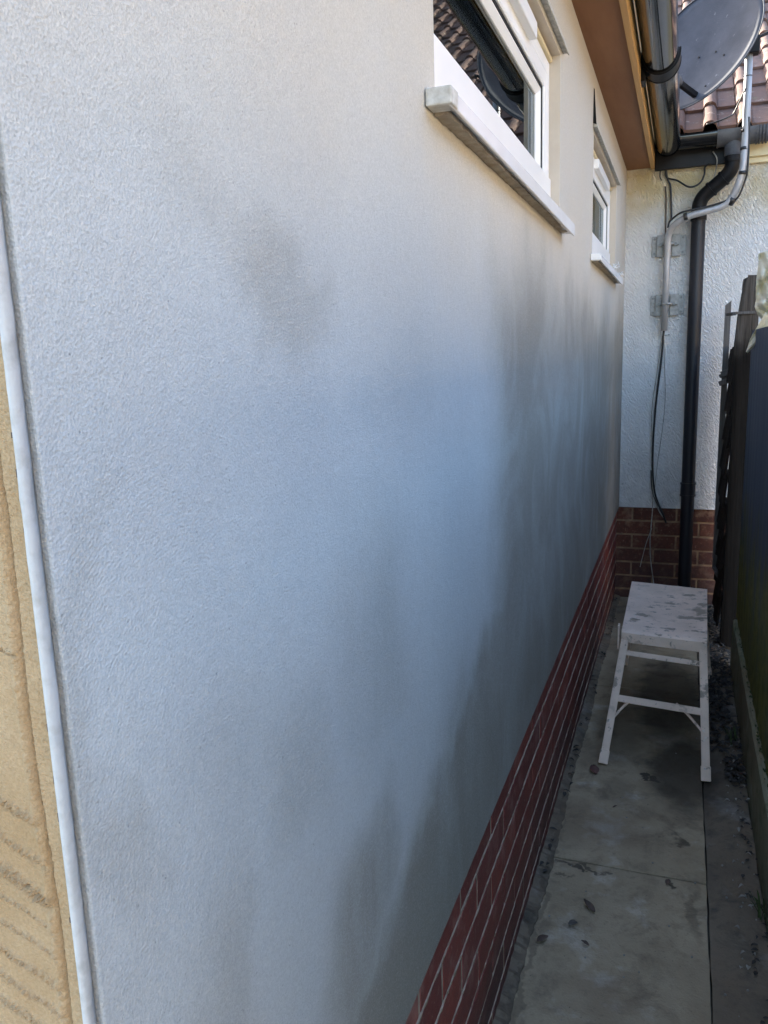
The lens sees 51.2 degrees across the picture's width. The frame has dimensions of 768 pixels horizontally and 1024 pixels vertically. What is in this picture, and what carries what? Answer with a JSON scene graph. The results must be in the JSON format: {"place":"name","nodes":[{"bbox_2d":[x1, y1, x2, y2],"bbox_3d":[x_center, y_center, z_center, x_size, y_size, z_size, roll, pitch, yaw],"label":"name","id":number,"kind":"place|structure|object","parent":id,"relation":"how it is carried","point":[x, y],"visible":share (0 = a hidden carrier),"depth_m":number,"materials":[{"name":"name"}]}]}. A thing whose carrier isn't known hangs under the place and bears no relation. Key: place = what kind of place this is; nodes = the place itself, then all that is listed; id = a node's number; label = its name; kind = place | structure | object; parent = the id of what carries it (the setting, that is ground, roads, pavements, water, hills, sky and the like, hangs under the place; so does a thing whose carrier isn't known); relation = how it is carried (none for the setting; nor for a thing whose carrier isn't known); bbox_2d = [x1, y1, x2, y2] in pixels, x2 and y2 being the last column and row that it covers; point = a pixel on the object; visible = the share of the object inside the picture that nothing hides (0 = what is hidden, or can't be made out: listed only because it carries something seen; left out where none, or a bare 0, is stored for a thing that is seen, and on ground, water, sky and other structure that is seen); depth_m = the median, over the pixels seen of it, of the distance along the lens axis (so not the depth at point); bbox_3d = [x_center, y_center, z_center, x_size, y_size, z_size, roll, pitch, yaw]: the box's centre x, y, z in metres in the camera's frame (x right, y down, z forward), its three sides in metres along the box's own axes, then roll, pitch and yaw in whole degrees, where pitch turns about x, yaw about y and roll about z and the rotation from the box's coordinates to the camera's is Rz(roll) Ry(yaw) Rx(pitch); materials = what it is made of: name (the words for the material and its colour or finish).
{"place":"outdoors","nodes":[
{"label":"outdoors","id":0,"kind":"place"},
{"bbox_2d":[509,597,710,1023],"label":"path","id":1,"kind":"structure","parent":0,"point":[610,853],"depth_m":2.12,"materials":[{"name":"grey concrete"}]},
{"bbox_2d":[537,934,547,940],"bbox_3d":[0.374,1.007,1.893,0.025,0.009,0.022,2,12,20],"label":"dead leaf","id":2,"kind":"object","parent":1,"relation":"on","point":[542,937],"visible":1,"depth_m":1.90,"materials":[{"name":"brown plant"}]},
{"bbox_2d":[493,594,620,1023],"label":"wall foot dirt","id":3,"kind":"structure","parent":1,"relation":"on","point":[518,957],"depth_m":2.19,"materials":[{"name":"soil"}]},
{"bbox_2d":[568,920,577,924],"bbox_3d":[0.456,0.995,1.940,0.018,0.008,0.019,-10,14,-37],"label":"dead leaf","id":4,"kind":"object","parent":1,"relation":"on","point":[571,922],"visible":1,"depth_m":1.94,"materials":[{"name":"brown plant"}]},
{"bbox_2d":[584,899,594,911],"bbox_3d":[0.512,0.982,2.001,0.016,0.008,0.046,-6,12,-21],"label":"dead leaf","id":5,"kind":"object","parent":1,"relation":"on","point":[589,904],"visible":1,"depth_m":2.00,"materials":[{"name":"brown plant"}]},
{"bbox_2d":[590,764,598,773],"bbox_3d":[0.696,0.850,2.649,0.032,0.011,0.049,2,12,20],"label":"dead leaf","id":6,"kind":"object","parent":1,"relation":"on","point":[594,769],"visible":1,"depth_m":2.65,"materials":[{"name":"brown plant"}]},
{"bbox_2d":[598,581,711,781],"bbox_3d":[1.050,0.562,3.011,0.382,0.444,0.973,2,12,20],"label":"step stool","id":7,"kind":"object","parent":1,"relation":"on","point":[666,616],"visible":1,"depth_m":2.74,"materials":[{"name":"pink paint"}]},
{"bbox_2d":[697,647,730,1023],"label":"ground","id":8,"kind":"structure","parent":0,"point":[729,648],"depth_m":2.00,"materials":[{"name":"soil"}]},
{"bbox_2d":[0,0,681,1023],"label":"rendered house","id":9,"kind":"structure","parent":8,"relation":"on","point":[310,368],"depth_m":0.70,"materials":[{"name":"white paint"}]},
{"bbox_2d":[425,0,574,235],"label":"window","id":10,"kind":"structure","parent":9,"relation":"in","point":[492,58],"depth_m":1.49,"materials":[{"name":"white plastic"}]},
{"bbox_2d":[591,89,622,284],"bbox_3d":[0.849,-1.216,3.162,0.119,0.553,1.065,2,12,20],"label":"window","id":11,"kind":"structure","parent":9,"relation":"in","point":[600,256],"depth_m":3.21,"materials":[{"name":"white plastic"}]},
{"bbox_2d":[615,0,767,604],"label":"house","id":12,"kind":"structure","parent":8,"relation":"on","point":[714,266],"depth_m":4.17,"materials":[{"name":"white paint"}]},
{"bbox_2d":[640,528,651,566],"bbox_3d":[1.444,0.197,4.422,0.059,0.221,0.011,0,11,12],"label":"cable","id":13,"kind":"object","parent":12,"relation":"attached to","point":[644,548],"visible":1,"depth_m":4.43,"materials":[{"name":"grey plastic"}]},
{"bbox_2d":[650,470,658,506],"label":"cable","id":14,"kind":"object","parent":12,"relation":"attached to","point":[651,487],"visible":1,"depth_m":4.35,"materials":[{"name":"black plastic"}]},
{"bbox_2d":[649,339,661,582],"bbox_3d":[1.466,-0.229,4.303,0.038,1.402,0.094,-4,11,-12],"label":"cable","id":15,"kind":"object","parent":12,"relation":"attached to","point":[651,459],"visible":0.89,"depth_m":4.32,"materials":[{"name":"grey plastic"}]},
{"bbox_2d":[652,331,666,522],"bbox_3d":[1.477,-0.451,4.271,0.090,1.040,0.032,2,12,20],"label":"cable","id":16,"kind":"object","parent":12,"relation":"attached to","point":[655,495],"visible":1,"depth_m":4.29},
{"bbox_2d":[655,340,665,484],"bbox_3d":[1.473,-0.535,4.261,0.042,0.835,0.017,0,11,11],"label":"cable","id":17,"kind":"object","parent":12,"relation":"attached to","point":[664,406],"visible":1,"depth_m":4.26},
{"bbox_2d":[665,186,666,233],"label":"cable","id":18,"kind":"object","parent":12,"relation":"attached to","point":[665,208],"visible":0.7,"depth_m":4.08,"materials":[{"name":"grey plastic"}]},
{"bbox_2d":[665,170,671,227],"bbox_3d":[1.442,-1.581,4.052,0.040,0.283,0.038,-7,12,-23],"label":"cable","id":19,"kind":"object","parent":12,"relation":"attached to","point":[668,181],"visible":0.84,"depth_m":4.05,"materials":[{"name":"black plastic"}]},
{"bbox_2d":[664,162,709,187],"bbox_3d":[1.506,-1.667,3.993,0.214,0.112,0.036,3,12,26],"label":"cable","id":20,"kind":"object","parent":12,"relation":"attached to","point":[685,185],"visible":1,"depth_m":3.98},
{"bbox_2d":[650,0,767,330],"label":"satellite dish","id":21,"kind":"object","parent":12,"relation":"attached to","point":[719,41],"visible":0.88,"depth_m":3.66,"materials":[{"name":"grey metal"}]},
{"bbox_2d":[668,117,749,222],"bbox_3d":[1.548,-1.632,3.844,0.374,0.420,0.065,7,14,38],"label":"cable","id":22,"kind":"object","parent":21,"relation":"attached to","point":[703,207],"visible":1,"depth_m":3.78,"materials":[{"name":"black plastic"}]},
{"bbox_2d":[712,151,717,177],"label":"cable","id":23,"kind":"object","parent":12,"relation":"attached to","point":[716,163],"visible":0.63,"depth_m":3.91,"materials":[{"name":"grey plastic"}]},
{"bbox_2d":[706,88,745,124],"bbox_3d":[1.603,-1.887,3.742,0.174,0.128,0.051,7,14,39],"label":"cable","id":24,"kind":"object","parent":12,"relation":"on","point":[731,114],"visible":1,"depth_m":3.74,"materials":[{"name":"white plastic"}]},
{"bbox_2d":[697,604,767,1023],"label":"path edging","id":25,"kind":"object","parent":8,"relation":"on","point":[729,976],"visible":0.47,"depth_m":2.04,"materials":[{"name":"concrete"}]},
{"bbox_2d":[548,625,756,1020],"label":"pebbles","id":26,"kind":"object","parent":25,"relation":"on","point":[750,905],"visible":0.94,"depth_m":2.15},
{"bbox_2d":[540,598,767,1023],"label":"leaf litter","id":27,"kind":"object","parent":25,"relation":"on","point":[716,660],"visible":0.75,"depth_m":2.98,"materials":[{"name":"brown plant"}]},
{"bbox_2d":[724,726,737,744],"bbox_3d":[1.218,0.778,2.820,0.049,0.058,0.075,-1,11,4],"label":"weed","id":28,"kind":"object","parent":27,"relation":"on","point":[731,737],"visible":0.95,"depth_m":2.82,"materials":[{"name":"green plant"}]},
{"bbox_2d":[747,888,766,921],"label":"weed","id":29,"kind":"object","parent":25,"relation":"on","point":[759,907],"visible":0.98,"depth_m":1.95,"materials":[{"name":"green plant"}]},
{"bbox_2d":[712,275,767,938],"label":"fence","id":30,"kind":"object","parent":8,"relation":"on","point":[740,592],"visible":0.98,"depth_m":3.08,"materials":[{"name":"brown wood"}]},
{"bbox_2d":[739,634,767,786],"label":"moss","id":31,"kind":"object","parent":30,"relation":"on","point":[760,748],"visible":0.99,"depth_m":2.43,"materials":[{"name":"green plant"}]},
{"bbox_2d":[746,251,767,352],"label":"plastic sheet","id":32,"kind":"object","parent":30,"relation":"on","point":[761,305],"visible":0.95,"depth_m":3.09,"materials":[{"name":"white plastic"}]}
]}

